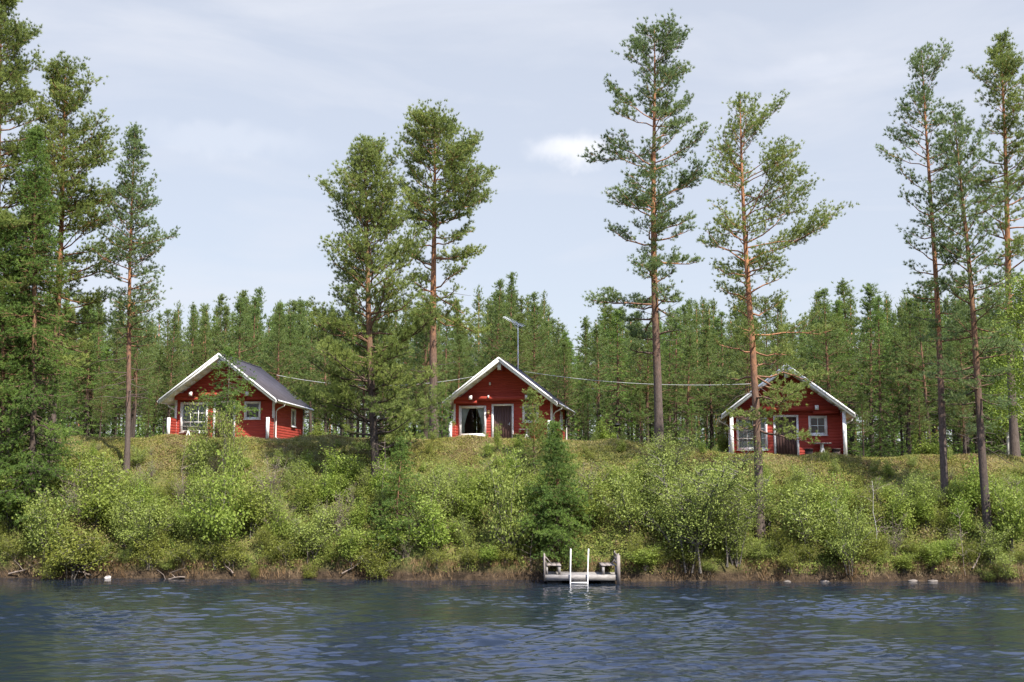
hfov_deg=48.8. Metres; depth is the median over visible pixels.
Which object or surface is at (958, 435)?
forest pine
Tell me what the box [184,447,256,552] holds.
birch bush
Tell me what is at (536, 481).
birch bush
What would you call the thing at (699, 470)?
willow bush
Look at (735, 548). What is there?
willow bush
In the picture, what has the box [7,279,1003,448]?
distant wood
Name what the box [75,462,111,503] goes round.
willow bush
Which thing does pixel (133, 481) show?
willow bush
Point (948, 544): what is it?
birch bush
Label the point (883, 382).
forest spruce
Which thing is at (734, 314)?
forest pine
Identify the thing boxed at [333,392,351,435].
young tree
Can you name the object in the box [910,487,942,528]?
birch bush
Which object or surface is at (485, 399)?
red cabin
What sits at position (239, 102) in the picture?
sky
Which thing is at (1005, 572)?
willow bush
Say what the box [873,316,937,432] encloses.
forest pine
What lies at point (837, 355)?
forest spruce
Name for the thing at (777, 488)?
birch bush
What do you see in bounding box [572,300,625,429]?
forest pine
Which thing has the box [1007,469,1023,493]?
birch bush
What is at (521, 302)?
forest pine
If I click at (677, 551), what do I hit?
sweet gale bush
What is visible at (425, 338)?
forest pine
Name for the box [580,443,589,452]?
sweet gale bush
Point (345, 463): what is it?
birch bush
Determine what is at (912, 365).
forest pine
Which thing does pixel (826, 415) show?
red cabin
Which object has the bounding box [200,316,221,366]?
forest spruce
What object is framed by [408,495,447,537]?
willow bush
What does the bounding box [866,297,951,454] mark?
forest pine
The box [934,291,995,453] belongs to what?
forest pine
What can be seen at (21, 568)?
fallen branch
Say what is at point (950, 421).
forest pine
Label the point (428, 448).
sweet gale bush
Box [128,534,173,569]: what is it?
sweet gale bush
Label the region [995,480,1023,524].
willow bush
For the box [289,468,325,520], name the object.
birch bush
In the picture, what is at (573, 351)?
forest spruce
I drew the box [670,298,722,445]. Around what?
forest pine
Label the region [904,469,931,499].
birch bush
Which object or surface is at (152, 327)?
forest pine
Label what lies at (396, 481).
birch bush
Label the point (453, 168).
pine tree
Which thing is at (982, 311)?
forest pine
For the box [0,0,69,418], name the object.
pine tree
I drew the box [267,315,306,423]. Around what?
forest spruce
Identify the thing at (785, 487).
birch bush
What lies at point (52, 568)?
sweet gale bush
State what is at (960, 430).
young tree
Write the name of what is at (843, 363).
forest pine
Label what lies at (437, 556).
sweet gale bush
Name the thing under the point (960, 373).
pine tree
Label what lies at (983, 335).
forest pine
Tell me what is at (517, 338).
forest pine
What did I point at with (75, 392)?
forest pine
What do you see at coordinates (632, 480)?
willow bush
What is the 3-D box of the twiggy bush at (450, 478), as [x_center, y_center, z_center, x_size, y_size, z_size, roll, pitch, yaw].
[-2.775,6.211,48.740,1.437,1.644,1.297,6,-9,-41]
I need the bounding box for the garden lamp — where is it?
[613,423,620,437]
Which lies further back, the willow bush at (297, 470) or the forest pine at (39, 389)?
the forest pine at (39, 389)
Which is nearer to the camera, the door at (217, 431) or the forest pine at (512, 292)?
the door at (217, 431)
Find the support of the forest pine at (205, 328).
on the ground at (725, 573)
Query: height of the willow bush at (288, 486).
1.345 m
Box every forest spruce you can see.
[0,299,29,433]
[46,297,78,434]
[56,349,79,428]
[57,298,117,437]
[67,310,123,436]
[79,345,125,436]
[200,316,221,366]
[265,301,296,381]
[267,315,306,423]
[304,404,333,433]
[401,303,440,438]
[551,330,598,439]
[553,341,595,440]
[584,307,646,442]
[586,313,634,432]
[622,336,671,442]
[642,312,690,441]
[644,322,680,441]
[651,307,702,446]
[679,337,704,442]
[696,316,726,449]
[793,319,811,367]
[808,302,861,455]
[816,300,878,456]
[850,294,910,457]
[867,315,900,452]
[873,322,916,456]
[903,279,973,454]
[967,295,1023,455]
[970,323,1023,454]
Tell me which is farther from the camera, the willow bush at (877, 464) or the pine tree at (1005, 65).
the pine tree at (1005, 65)
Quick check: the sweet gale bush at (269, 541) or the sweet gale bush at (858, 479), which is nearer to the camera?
the sweet gale bush at (269, 541)
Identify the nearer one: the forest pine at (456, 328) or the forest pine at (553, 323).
the forest pine at (456, 328)
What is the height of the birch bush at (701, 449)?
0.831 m
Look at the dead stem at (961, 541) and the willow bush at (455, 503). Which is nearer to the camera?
the dead stem at (961, 541)
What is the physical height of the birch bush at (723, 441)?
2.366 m
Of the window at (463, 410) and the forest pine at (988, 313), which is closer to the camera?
the window at (463, 410)
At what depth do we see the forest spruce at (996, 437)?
66.00 m
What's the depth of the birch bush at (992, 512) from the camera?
46.42 m
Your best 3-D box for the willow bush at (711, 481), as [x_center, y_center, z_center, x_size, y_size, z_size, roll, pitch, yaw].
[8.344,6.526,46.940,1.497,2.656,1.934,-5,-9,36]
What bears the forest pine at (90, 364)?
on the ground at (725, 573)
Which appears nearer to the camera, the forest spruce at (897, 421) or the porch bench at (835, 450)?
the porch bench at (835, 450)
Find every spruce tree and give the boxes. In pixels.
[0,123,86,529]
[0,207,59,529]
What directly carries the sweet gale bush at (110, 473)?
on the ground at (725, 573)
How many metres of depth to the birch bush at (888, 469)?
49.58 m
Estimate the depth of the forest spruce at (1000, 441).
71.01 m
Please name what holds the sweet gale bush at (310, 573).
on the ground at (725, 573)
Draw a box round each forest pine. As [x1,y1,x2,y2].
[5,325,24,432]
[19,355,63,422]
[21,300,79,432]
[21,302,78,415]
[57,328,104,431]
[57,357,96,427]
[62,304,96,425]
[74,294,122,434]
[75,364,107,434]
[90,311,112,433]
[93,298,147,434]
[93,318,141,436]
[98,307,166,437]
[102,325,143,434]
[109,324,140,420]
[111,316,163,437]
[117,406,124,434]
[137,326,163,426]
[137,332,161,436]
[138,308,201,433]
[138,341,173,435]
[143,310,193,417]
[147,364,175,434]
[152,353,181,423]
[168,335,203,384]
[172,324,186,417]
[176,315,223,375]
[179,302,206,381]
[187,293,237,362]
[207,296,269,371]
[212,304,234,355]
[214,289,260,359]
[219,298,272,371]
[222,294,283,370]
[236,286,272,370]
[242,308,269,364]
[254,317,314,386]
[255,315,306,394]
[256,303,300,384]
[268,311,313,398]
[277,300,320,374]
[279,299,314,413]
[280,321,320,418]
[290,312,342,434]
[294,296,321,415]
[298,306,344,434]
[298,329,323,429]
[300,300,329,433]
[304,336,347,434]
[327,325,376,437]
[331,283,379,436]
[335,331,361,434]
[345,327,386,437]
[350,322,378,437]
[351,305,399,396]
[355,326,404,425]
[397,340,420,427]
[400,301,453,437]
[402,307,463,430]
[405,322,458,437]
[419,313,476,436]
[437,298,480,391]
[438,338,480,421]
[439,305,477,415]
[440,334,478,399]
[454,322,482,391]
[464,279,534,381]
[471,297,514,372]
[472,302,502,370]
[474,291,502,365]
[483,272,542,367]
[490,292,537,376]
[499,314,551,385]
[502,294,554,377]
[507,318,548,382]
[508,291,572,389]
[527,301,556,391]
[530,321,560,395]
[539,318,578,414]
[541,318,570,395]
[544,338,589,422]
[569,315,615,433]
[570,372,596,440]
[570,374,591,439]
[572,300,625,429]
[572,328,612,430]
[574,351,600,428]
[575,319,626,435]
[582,304,626,432]
[589,344,625,432]
[599,311,664,441]
[601,353,641,440]
[602,306,635,438]
[609,324,651,439]
[616,321,667,441]
[620,323,681,442]
[642,318,706,443]
[651,324,686,430]
[662,304,716,445]
[662,331,716,444]
[666,332,703,444]
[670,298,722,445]
[677,324,733,449]
[696,353,721,445]
[699,309,740,451]
[700,327,716,445]
[701,341,736,432]
[703,326,730,429]
[709,333,743,410]
[712,318,763,411]
[713,304,762,413]
[714,292,774,446]
[717,321,767,396]
[731,317,778,401]
[757,295,810,384]
[757,296,782,378]
[759,336,792,381]
[765,328,792,368]
[783,326,803,371]
[789,315,842,395]
[793,287,866,408]
[794,328,843,403]
[796,290,824,360]
[797,349,823,387]
[809,277,895,456]
[830,312,883,453]
[832,282,911,457]
[832,321,874,454]
[852,320,874,443]
[863,298,900,441]
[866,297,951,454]
[866,359,902,448]
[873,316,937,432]
[874,311,918,455]
[878,299,947,450]
[894,304,915,446]
[895,292,958,446]
[905,305,968,430]
[911,309,937,441]
[915,308,950,427]
[920,349,948,445]
[931,377,962,449]
[932,290,969,454]
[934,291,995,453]
[936,310,991,454]
[944,284,989,454]
[944,318,954,442]
[947,316,993,454]
[951,298,980,451]
[954,299,990,441]
[973,300,995,421]
[989,330,1023,435]
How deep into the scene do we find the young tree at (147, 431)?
62.93 m
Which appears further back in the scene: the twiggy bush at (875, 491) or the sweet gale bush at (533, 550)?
the twiggy bush at (875, 491)
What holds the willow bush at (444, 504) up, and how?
on the ground at (725, 573)
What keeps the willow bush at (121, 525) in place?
on the ground at (725, 573)
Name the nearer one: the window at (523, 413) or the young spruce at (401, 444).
the young spruce at (401, 444)
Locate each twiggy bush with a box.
[51,460,93,508]
[57,479,94,520]
[130,462,159,487]
[145,456,161,475]
[168,471,192,503]
[204,451,226,474]
[245,447,295,497]
[259,494,301,524]
[315,494,335,514]
[323,487,356,537]
[346,481,363,506]
[391,532,418,557]
[401,499,425,537]
[440,467,462,496]
[559,481,590,531]
[562,457,611,500]
[863,476,885,501]
[878,509,906,556]
[941,525,966,552]
[1003,478,1022,503]
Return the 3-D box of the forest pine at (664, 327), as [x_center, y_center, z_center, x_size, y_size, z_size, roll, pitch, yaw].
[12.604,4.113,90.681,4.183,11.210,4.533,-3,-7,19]
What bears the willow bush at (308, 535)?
on the ground at (725, 573)
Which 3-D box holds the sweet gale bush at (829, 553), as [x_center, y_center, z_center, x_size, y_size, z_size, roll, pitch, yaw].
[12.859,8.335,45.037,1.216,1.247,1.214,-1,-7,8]
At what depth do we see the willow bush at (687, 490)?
46.89 m
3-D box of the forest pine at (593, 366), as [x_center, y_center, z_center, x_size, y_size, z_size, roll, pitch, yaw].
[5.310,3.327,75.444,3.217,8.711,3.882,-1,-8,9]
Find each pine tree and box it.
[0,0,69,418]
[5,50,138,464]
[81,121,180,474]
[197,344,261,475]
[284,133,449,476]
[393,98,500,438]
[577,9,710,441]
[695,88,859,539]
[875,37,974,513]
[917,105,1022,549]
[960,28,1023,456]
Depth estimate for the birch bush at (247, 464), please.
50.77 m
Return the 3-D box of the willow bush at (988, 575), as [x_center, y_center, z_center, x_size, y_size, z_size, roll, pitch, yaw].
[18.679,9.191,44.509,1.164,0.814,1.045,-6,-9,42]
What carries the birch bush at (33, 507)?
on the ground at (725, 573)
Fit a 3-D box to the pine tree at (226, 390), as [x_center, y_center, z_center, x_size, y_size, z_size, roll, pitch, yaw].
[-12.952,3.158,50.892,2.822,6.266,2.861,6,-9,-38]
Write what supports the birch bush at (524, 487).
on the ground at (725, 573)
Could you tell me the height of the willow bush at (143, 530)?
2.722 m
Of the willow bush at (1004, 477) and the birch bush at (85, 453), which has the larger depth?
the birch bush at (85, 453)
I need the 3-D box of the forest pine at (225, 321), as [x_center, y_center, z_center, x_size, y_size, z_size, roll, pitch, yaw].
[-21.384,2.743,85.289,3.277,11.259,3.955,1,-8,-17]
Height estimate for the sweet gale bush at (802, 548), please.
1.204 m
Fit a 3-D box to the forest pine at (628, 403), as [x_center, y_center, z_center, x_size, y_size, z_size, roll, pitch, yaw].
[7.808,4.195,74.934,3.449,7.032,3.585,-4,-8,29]
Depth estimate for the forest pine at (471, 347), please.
84.61 m
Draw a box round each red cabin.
[157,353,313,438]
[442,316,575,439]
[716,364,857,455]
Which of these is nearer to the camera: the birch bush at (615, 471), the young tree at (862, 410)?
the birch bush at (615, 471)
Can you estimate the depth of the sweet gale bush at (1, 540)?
46.96 m
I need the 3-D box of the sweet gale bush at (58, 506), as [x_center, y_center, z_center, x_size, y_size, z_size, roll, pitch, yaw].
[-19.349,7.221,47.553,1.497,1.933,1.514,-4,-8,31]
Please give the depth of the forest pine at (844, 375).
83.83 m
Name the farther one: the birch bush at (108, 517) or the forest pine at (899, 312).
the forest pine at (899, 312)
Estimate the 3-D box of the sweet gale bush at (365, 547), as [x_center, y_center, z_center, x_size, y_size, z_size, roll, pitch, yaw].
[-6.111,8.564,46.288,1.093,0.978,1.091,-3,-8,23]
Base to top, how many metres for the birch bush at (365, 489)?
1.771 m
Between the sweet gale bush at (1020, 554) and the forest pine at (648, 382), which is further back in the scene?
the forest pine at (648, 382)
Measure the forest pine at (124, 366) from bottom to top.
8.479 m
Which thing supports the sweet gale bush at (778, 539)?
on the ground at (725, 573)
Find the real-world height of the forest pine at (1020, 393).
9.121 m
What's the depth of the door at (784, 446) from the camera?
55.29 m
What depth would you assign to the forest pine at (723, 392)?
67.76 m
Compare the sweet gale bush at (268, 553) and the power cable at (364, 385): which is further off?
the power cable at (364, 385)
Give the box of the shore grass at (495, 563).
[1,553,1023,582]
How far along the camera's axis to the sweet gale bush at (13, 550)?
46.51 m
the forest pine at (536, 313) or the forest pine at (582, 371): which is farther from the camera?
the forest pine at (536, 313)
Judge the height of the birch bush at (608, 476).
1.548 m
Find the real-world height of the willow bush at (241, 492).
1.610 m
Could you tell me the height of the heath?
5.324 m
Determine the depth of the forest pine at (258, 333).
85.80 m
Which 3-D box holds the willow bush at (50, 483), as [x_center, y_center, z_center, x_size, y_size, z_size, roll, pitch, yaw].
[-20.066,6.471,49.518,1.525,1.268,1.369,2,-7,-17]
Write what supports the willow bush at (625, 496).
on the ground at (725, 573)
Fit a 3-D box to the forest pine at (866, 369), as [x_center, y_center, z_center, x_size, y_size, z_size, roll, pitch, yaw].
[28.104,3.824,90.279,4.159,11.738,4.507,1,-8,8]
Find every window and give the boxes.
[180,402,207,432]
[243,401,260,419]
[291,409,296,427]
[459,406,485,435]
[522,404,538,422]
[560,411,562,429]
[736,417,768,450]
[808,416,827,435]
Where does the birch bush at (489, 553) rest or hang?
on the ground at (725, 573)
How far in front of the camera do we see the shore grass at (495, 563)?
45.32 m
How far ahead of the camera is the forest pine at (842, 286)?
74.10 m
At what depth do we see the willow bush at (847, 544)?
44.38 m
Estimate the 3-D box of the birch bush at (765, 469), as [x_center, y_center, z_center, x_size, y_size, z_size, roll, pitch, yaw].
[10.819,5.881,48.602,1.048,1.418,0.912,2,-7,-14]
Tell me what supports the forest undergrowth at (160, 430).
on the ground at (725, 573)
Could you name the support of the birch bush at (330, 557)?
on the ground at (725, 573)
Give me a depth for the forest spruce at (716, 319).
88.58 m
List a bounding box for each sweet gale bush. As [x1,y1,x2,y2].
[0,515,9,541]
[0,532,34,562]
[0,534,8,550]
[32,522,118,578]
[32,552,71,579]
[38,491,75,526]
[99,464,118,485]
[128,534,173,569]
[151,524,171,551]
[155,474,180,504]
[159,531,207,566]
[197,535,232,569]
[215,538,249,566]
[244,563,259,578]
[252,524,275,549]
[256,544,283,564]
[260,522,280,550]
[265,529,308,561]
[300,562,318,578]
[331,502,347,522]
[351,536,397,577]
[352,540,374,557]
[355,491,382,519]
[363,547,399,579]
[392,536,406,553]
[424,544,454,568]
[425,441,432,452]
[457,544,480,566]
[492,541,520,564]
[520,540,543,558]
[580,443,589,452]
[585,451,596,460]
[588,485,611,510]
[625,530,645,556]
[651,546,667,564]
[662,535,703,571]
[706,540,728,562]
[738,477,754,513]
[770,523,794,552]
[776,543,801,573]
[781,537,820,561]
[820,537,843,563]
[840,483,874,519]
[849,536,886,562]
[852,473,865,488]
[852,484,893,528]
[870,533,895,556]
[901,537,920,558]
[929,500,962,537]
[931,483,959,509]
[954,536,987,565]
[1011,545,1023,563]
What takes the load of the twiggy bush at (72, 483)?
on the ground at (725, 573)
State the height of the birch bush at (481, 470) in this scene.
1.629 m
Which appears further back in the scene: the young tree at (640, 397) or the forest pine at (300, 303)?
the forest pine at (300, 303)
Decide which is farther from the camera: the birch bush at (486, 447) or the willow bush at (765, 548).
the birch bush at (486, 447)
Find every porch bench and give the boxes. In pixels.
[804,449,812,454]
[831,448,840,452]
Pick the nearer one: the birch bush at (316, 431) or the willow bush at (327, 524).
the willow bush at (327, 524)
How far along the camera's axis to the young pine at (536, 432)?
50.25 m
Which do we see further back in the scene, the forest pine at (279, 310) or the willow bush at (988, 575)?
the forest pine at (279, 310)
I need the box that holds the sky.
[1,0,1023,445]
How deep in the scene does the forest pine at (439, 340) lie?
70.14 m
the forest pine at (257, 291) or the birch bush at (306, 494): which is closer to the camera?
the birch bush at (306, 494)
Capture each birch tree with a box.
[974,346,1023,454]
[982,272,1023,421]
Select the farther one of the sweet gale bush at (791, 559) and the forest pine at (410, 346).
the forest pine at (410, 346)
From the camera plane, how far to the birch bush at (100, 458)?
50.93 m
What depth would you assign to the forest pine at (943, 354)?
92.90 m
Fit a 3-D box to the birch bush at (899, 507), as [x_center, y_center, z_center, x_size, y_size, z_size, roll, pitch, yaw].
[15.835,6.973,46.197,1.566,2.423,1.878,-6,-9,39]
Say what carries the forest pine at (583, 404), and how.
on the ground at (725, 573)
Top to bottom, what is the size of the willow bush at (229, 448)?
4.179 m
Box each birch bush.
[0,428,35,532]
[17,492,63,537]
[18,501,35,529]
[47,446,89,498]
[62,457,76,474]
[63,443,98,479]
[70,449,137,528]
[89,439,98,457]
[94,478,139,529]
[95,452,105,465]
[128,477,152,520]
[129,472,162,497]
[132,486,179,524]
[171,485,202,530]
[182,464,209,499]
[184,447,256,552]
[230,473,275,538]
[238,456,254,470]
[258,491,295,540]
[269,448,286,467]
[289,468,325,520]
[295,449,318,473]
[309,460,345,504]
[310,420,326,435]
[318,443,370,488]
[323,464,356,504]
[323,545,339,563]
[329,448,342,465]
[329,522,376,566]
[346,495,373,529]
[348,465,375,502]
[363,448,394,498]
[363,506,419,550]
[380,465,407,500]
[386,440,395,451]
[401,486,464,555]
[418,459,425,471]
[453,461,488,526]
[467,458,498,488]
[474,542,499,565]
[475,461,517,505]
[482,439,495,455]
[490,451,500,468]
[492,423,504,450]
[496,443,525,484]
[503,471,548,522]
[511,433,524,449]
[521,465,544,491]
[555,475,595,507]
[571,473,613,527]
[585,464,613,491]
[592,419,619,440]
[600,457,635,496]
[616,437,626,452]
[620,543,663,569]
[621,453,649,491]
[694,452,744,503]
[697,439,707,454]
[709,414,729,452]
[728,488,753,534]
[743,467,780,501]
[750,463,774,487]
[777,478,799,505]
[797,469,827,512]
[814,471,854,527]
[818,514,838,542]
[842,481,865,502]
[849,514,873,546]
[871,476,888,492]
[875,478,899,507]
[880,484,918,537]
[882,457,894,478]
[892,551,919,572]
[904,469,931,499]
[906,421,948,454]
[906,541,934,562]
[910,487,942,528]
[916,535,948,571]
[931,536,962,558]
[936,472,976,507]
[942,492,975,540]
[949,452,995,512]
[980,484,1002,517]
[983,471,1023,552]
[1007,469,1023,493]
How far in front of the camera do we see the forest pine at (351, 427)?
83.02 m
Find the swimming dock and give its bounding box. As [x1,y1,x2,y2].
[543,549,619,583]
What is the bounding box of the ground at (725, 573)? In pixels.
[0,435,1023,582]
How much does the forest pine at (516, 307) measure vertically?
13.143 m
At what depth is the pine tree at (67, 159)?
52.83 m
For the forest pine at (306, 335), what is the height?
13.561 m
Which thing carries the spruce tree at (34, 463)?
on the ground at (725, 573)
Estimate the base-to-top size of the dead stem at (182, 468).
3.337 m
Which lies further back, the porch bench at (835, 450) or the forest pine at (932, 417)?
the forest pine at (932, 417)
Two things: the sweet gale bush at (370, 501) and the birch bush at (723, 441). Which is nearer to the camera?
the sweet gale bush at (370, 501)
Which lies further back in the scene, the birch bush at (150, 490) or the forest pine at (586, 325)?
the forest pine at (586, 325)
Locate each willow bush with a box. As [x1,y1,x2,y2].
[16,481,92,566]
[37,475,66,498]
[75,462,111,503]
[79,542,119,566]
[96,451,133,501]
[98,487,137,549]
[108,490,180,556]
[112,545,138,563]
[123,469,150,505]
[130,445,150,464]
[159,555,177,571]
[162,501,182,536]
[175,472,235,520]
[176,508,205,542]
[177,399,221,476]
[189,541,202,563]
[198,456,250,502]
[211,395,250,478]
[232,482,252,509]
[262,483,284,513]
[274,505,347,562]
[280,466,295,491]
[285,451,296,464]
[285,455,317,487]
[305,501,343,536]
[349,459,364,476]
[357,463,370,485]
[368,483,395,515]
[378,462,438,514]
[408,463,461,519]
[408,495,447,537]
[416,460,462,494]
[428,430,438,439]
[432,477,471,517]
[433,462,446,476]
[443,457,469,487]
[446,512,476,546]
[476,442,541,563]
[494,474,535,514]
[531,462,551,484]
[555,460,585,487]
[590,434,597,441]
[592,469,660,535]
[611,435,779,572]
[618,469,640,500]
[624,426,712,510]
[643,487,671,526]
[673,481,705,508]
[690,459,714,492]
[694,471,722,510]
[695,467,778,566]
[697,557,719,574]
[725,539,753,559]
[745,536,780,560]
[749,478,788,529]
[770,476,836,551]
[781,462,813,491]
[815,484,881,574]
[820,447,830,461]
[829,458,840,472]
[869,455,881,473]
[873,550,889,562]
[897,472,923,518]
[902,468,947,513]
[904,453,920,467]
[931,469,939,479]
[947,448,952,458]
[966,520,1017,562]
[974,564,996,581]
[984,549,1021,581]
[988,469,1013,498]
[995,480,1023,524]
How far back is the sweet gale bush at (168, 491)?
49.15 m
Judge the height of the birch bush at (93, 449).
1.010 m
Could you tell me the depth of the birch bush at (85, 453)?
50.11 m
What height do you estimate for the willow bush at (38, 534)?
3.552 m
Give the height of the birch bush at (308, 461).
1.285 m
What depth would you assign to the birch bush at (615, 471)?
48.27 m
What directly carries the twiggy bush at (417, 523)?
on the ground at (725, 573)
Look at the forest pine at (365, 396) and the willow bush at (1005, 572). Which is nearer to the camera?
the willow bush at (1005, 572)
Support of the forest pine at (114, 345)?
on the ground at (725, 573)
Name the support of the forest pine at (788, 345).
on the ground at (725, 573)
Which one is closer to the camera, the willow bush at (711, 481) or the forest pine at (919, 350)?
the willow bush at (711, 481)
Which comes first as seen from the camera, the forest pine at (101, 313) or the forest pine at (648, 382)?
the forest pine at (648, 382)
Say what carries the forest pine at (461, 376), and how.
on the ground at (725, 573)
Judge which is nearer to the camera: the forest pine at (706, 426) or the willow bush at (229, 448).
the willow bush at (229, 448)
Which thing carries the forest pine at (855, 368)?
on the ground at (725, 573)
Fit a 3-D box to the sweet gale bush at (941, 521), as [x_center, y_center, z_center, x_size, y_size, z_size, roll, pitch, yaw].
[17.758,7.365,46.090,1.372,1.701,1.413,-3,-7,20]
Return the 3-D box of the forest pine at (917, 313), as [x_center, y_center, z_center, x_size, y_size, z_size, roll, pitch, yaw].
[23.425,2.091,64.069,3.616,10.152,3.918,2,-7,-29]
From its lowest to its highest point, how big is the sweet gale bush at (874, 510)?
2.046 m
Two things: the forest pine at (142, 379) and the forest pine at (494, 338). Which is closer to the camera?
the forest pine at (142, 379)
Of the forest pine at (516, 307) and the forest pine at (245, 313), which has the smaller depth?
the forest pine at (245, 313)
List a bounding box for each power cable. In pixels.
[278,375,473,385]
[524,371,737,384]
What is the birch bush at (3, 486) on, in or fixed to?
on the ground at (725, 573)
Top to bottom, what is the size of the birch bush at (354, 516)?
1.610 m
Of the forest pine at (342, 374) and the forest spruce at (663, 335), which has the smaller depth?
the forest spruce at (663, 335)
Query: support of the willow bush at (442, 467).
on the ground at (725, 573)
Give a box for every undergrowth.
[0,410,1023,457]
[0,444,1023,575]
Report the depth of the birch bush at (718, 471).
47.70 m
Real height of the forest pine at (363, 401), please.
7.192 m
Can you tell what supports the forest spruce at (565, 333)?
on the ground at (725, 573)
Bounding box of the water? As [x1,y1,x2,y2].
[0,578,1023,681]
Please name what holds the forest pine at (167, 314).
on the ground at (725, 573)
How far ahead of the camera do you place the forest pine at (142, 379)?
68.37 m
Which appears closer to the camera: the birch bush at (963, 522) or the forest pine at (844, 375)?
the birch bush at (963, 522)
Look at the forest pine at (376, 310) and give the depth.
73.70 m
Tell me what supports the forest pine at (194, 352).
on the ground at (725, 573)
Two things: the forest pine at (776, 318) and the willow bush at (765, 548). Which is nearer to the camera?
the willow bush at (765, 548)
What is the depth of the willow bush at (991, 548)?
44.58 m
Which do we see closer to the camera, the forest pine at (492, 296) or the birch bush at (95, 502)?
the birch bush at (95, 502)
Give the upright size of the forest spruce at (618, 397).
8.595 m
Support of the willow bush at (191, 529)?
on the ground at (725, 573)
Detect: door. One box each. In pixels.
[215,404,233,437]
[494,406,511,437]
[775,417,796,454]
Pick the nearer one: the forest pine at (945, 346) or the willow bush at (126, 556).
the willow bush at (126, 556)
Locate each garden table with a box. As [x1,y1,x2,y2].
[180,426,197,434]
[812,443,830,451]
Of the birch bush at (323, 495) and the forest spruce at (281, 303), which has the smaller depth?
the birch bush at (323, 495)
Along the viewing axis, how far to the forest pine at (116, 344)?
74.64 m
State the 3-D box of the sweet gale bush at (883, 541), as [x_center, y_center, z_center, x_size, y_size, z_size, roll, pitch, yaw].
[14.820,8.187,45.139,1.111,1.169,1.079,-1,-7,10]
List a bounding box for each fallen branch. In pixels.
[8,559,40,573]
[159,567,185,578]
[221,555,233,573]
[342,555,362,573]
[967,539,985,568]
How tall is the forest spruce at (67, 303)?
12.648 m
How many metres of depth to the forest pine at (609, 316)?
86.23 m
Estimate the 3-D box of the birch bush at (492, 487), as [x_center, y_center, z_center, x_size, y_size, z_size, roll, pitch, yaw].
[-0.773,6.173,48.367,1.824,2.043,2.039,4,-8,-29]
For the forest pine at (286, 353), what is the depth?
78.76 m
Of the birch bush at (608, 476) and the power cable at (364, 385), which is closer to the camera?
the birch bush at (608, 476)
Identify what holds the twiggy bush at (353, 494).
on the ground at (725, 573)
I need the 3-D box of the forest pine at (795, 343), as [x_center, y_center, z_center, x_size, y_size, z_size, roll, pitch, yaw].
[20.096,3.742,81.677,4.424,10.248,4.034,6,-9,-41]
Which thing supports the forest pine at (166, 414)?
on the ground at (725, 573)
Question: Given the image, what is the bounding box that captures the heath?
[0,434,1023,533]
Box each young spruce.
[367,433,425,561]
[420,382,455,438]
[513,417,598,567]
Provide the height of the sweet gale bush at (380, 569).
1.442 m
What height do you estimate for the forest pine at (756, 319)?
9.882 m
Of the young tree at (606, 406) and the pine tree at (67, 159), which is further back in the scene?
the young tree at (606, 406)
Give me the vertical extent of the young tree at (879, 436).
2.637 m
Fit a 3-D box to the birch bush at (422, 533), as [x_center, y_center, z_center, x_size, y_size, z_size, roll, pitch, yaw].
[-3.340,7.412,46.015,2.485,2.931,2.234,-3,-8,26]
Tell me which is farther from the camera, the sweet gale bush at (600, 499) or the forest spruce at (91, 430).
the forest spruce at (91, 430)
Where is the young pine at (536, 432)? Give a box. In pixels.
[508,386,556,474]
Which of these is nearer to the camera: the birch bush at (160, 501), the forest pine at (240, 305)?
the birch bush at (160, 501)
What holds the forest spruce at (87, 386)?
on the ground at (725, 573)
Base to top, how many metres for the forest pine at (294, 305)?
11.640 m
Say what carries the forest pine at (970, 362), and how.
on the ground at (725, 573)
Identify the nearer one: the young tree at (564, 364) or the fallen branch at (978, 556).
the fallen branch at (978, 556)
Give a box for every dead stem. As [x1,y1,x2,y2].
[181,436,195,501]
[519,533,537,571]
[862,484,890,549]
[953,510,966,573]
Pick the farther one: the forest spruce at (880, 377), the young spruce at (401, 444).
the forest spruce at (880, 377)
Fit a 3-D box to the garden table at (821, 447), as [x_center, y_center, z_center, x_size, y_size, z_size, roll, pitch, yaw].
[14.947,5.298,54.368,0.800,0.756,0.960,-1,-7,9]
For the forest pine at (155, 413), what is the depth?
71.23 m
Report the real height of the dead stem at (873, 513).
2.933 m
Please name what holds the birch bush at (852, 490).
on the ground at (725, 573)
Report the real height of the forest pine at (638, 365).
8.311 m
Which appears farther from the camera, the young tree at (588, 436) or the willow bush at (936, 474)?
the young tree at (588, 436)
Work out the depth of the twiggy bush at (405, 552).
45.77 m
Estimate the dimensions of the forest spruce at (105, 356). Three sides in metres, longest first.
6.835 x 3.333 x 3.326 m
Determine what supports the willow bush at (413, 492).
on the ground at (725, 573)
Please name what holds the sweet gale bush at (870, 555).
on the ground at (725, 573)
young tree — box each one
[84,372,115,436]
[134,388,158,437]
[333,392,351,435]
[389,376,411,431]
[416,381,429,437]
[545,341,581,436]
[578,388,599,440]
[596,395,617,437]
[626,385,653,440]
[681,400,703,447]
[847,387,872,456]
[869,414,891,457]
[904,382,937,453]
[946,382,975,454]
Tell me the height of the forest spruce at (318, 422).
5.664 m
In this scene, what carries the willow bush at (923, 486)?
on the ground at (725, 573)
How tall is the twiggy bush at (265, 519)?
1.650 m
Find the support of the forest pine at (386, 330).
on the ground at (725, 573)
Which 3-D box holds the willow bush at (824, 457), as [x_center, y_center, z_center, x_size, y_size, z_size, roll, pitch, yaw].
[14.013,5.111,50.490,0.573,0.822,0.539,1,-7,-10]
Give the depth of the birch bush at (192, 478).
49.30 m
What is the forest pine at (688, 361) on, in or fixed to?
on the ground at (725, 573)
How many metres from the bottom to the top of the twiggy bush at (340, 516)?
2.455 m

